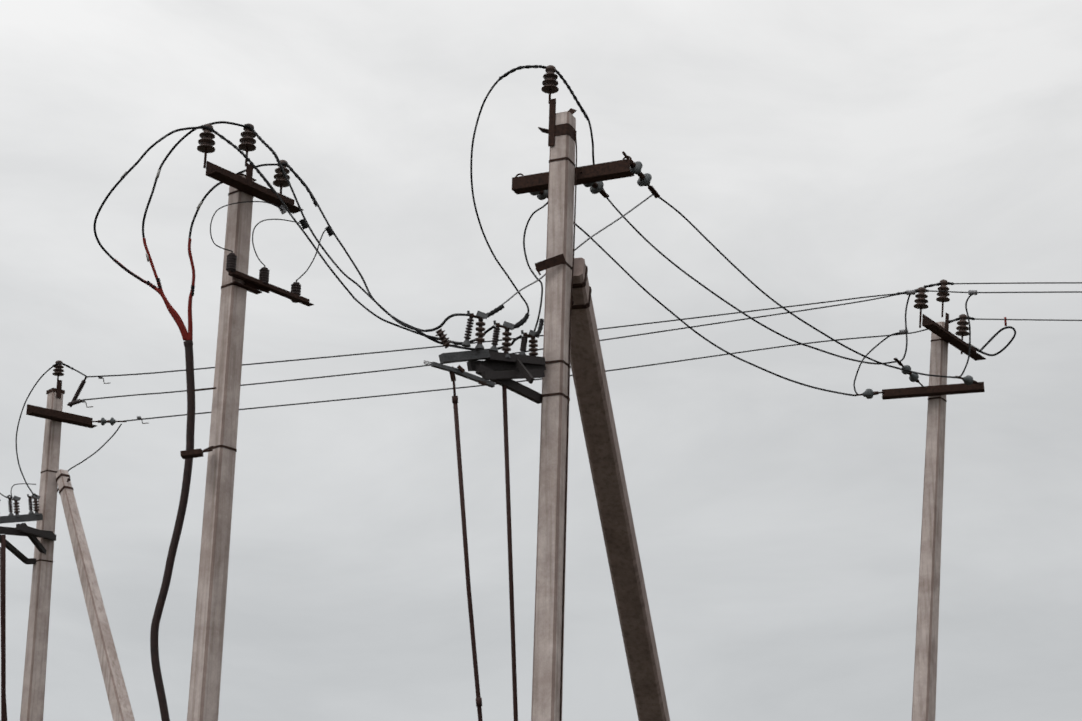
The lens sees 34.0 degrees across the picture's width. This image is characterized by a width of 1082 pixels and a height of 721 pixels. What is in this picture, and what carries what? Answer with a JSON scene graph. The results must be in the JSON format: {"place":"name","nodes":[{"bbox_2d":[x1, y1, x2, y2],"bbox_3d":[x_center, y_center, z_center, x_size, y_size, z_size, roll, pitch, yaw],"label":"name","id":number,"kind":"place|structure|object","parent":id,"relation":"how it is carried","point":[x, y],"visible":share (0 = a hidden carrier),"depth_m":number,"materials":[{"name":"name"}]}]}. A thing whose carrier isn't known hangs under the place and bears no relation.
{"place":"outdoors","nodes":[
{"label":"outdoors","id":0,"kind":"place"},
{"bbox_2d":[0,0,1081,720],"label":"sky","id":1,"kind":"structure","parent":0,"point":[830,150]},
{"label":"ground","id":2,"kind":"structure","parent":0,"visible":0},
{"bbox_2d":[20,392,62,720],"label":"pole","id":3,"kind":"object","parent":2,"relation":"on","point":[33,695],"visible":0.83,"depth_m":23.63,"materials":[{"name":"concrete"}]},
{"bbox_2d":[0,381,517,720],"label":"switch operating rods","id":4,"kind":"object","parent":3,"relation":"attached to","point":[467,575],"visible":1,"depth_m":13.48,"materials":[{"name":"black metal"}]},
{"bbox_2d":[0,311,538,523],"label":"switch","id":5,"kind":"object","parent":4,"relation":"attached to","point":[480,353],"visible":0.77,"depth_m":13.46,"materials":[{"name":"metal"}]},
{"bbox_2d":[13,65,968,513],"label":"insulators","id":6,"kind":"object","parent":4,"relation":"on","point":[249,141],"visible":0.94,"depth_m":16.13,"materials":[{"name":"black ceramic"}]},
{"bbox_2d":[8,253,527,512],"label":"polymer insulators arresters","id":7,"kind":"object","parent":6,"relation":"attached to","point":[231,261],"visible":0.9,"depth_m":15.97,"materials":[{"name":"grey"}]},
{"bbox_2d":[8,90,985,720],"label":"crossarms and brackets","id":8,"kind":"object","parent":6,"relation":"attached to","point":[540,182],"visible":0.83,"depth_m":15.79,"materials":[{"name":"metal"}]},
{"bbox_2d":[101,161,972,425],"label":"strain insulators","id":9,"kind":"object","parent":8,"relation":"attached to","point":[867,393],"visible":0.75,"depth_m":14.98,"materials":[{"name":"black ceramic"}]},
{"bbox_2d":[0,65,1081,500],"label":"power lines","id":10,"kind":"object","parent":6,"relation":"attached to","point":[368,293],"visible":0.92,"depth_m":16.55,"materials":[{"name":"black metal"}]},
{"bbox_2d":[81,194,976,418],"bbox_3d":[-1.326,-0.318,18.949,11.890,2.950,8.178,-4,-19,13],"label":"conductors bare and clamps","id":11,"kind":"object","parent":10,"relation":"attached to","point":[911,292],"visible":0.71,"depth_m":14.73,"materials":[{"name":"black metal"}]},
{"bbox_2d":[120,169,979,351],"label":"tape markers","id":12,"kind":"object","parent":10,"relation":"attached to","point":[199,204],"visible":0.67,"depth_m":16.02,"materials":[{"name":"red plastic"}]},
{"bbox_2d":[115,238,1006,340],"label":"cable ends","id":13,"kind":"object","parent":10,"relation":"attached to","point":[185,334],"visible":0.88,"depth_m":15.91,"materials":[{"name":"plastic"}]},
{"bbox_2d":[150,340,194,720],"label":"power cable","id":14,"kind":"object","parent":13,"relation":"hanging from","point":[169,565],"visible":0.98,"depth_m":15.52,"materials":[{"name":"black rubber"}]},
{"bbox_2d":[55,469,134,720],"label":"pole strut","id":15,"kind":"object","parent":2,"relation":"on","point":[118,697],"visible":1,"depth_m":22.65,"materials":[{"name":"concrete"}]},
{"bbox_2d":[187,175,253,720],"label":"concrete pole","id":16,"kind":"object","parent":2,"relation":"on","point":[205,680],"visible":0.94,"depth_m":15.19,"materials":[{"name":"concrete"}]},
{"bbox_2d":[531,111,575,720],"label":"concrete pole","id":17,"kind":"object","parent":2,"relation":"on","point":[546,682],"visible":0.96,"depth_m":13.77,"materials":[{"name":"concrete"}]},
{"bbox_2d":[0,351,545,563],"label":"disconnector frames","id":18,"kind":"structure","parent":17,"relation":"attached to","point":[500,368],"depth_m":13.78,"materials":[{"name":"black metal"}]},
{"bbox_2d":[570,258,669,720],"bbox_3d":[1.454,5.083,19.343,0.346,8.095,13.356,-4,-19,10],"label":"pole strut","id":19,"kind":"object","parent":2,"relation":"on","point":[604,455],"visible":0.88,"depth_m":16.08,"materials":[{"name":"concrete"}]},
{"bbox_2d":[912,322,948,720],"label":"pole","id":20,"kind":"object","parent":2,"relation":"on","point":[925,682],"visible":0.94,"depth_m":20.97,"materials":[{"name":"concrete"}]}
]}

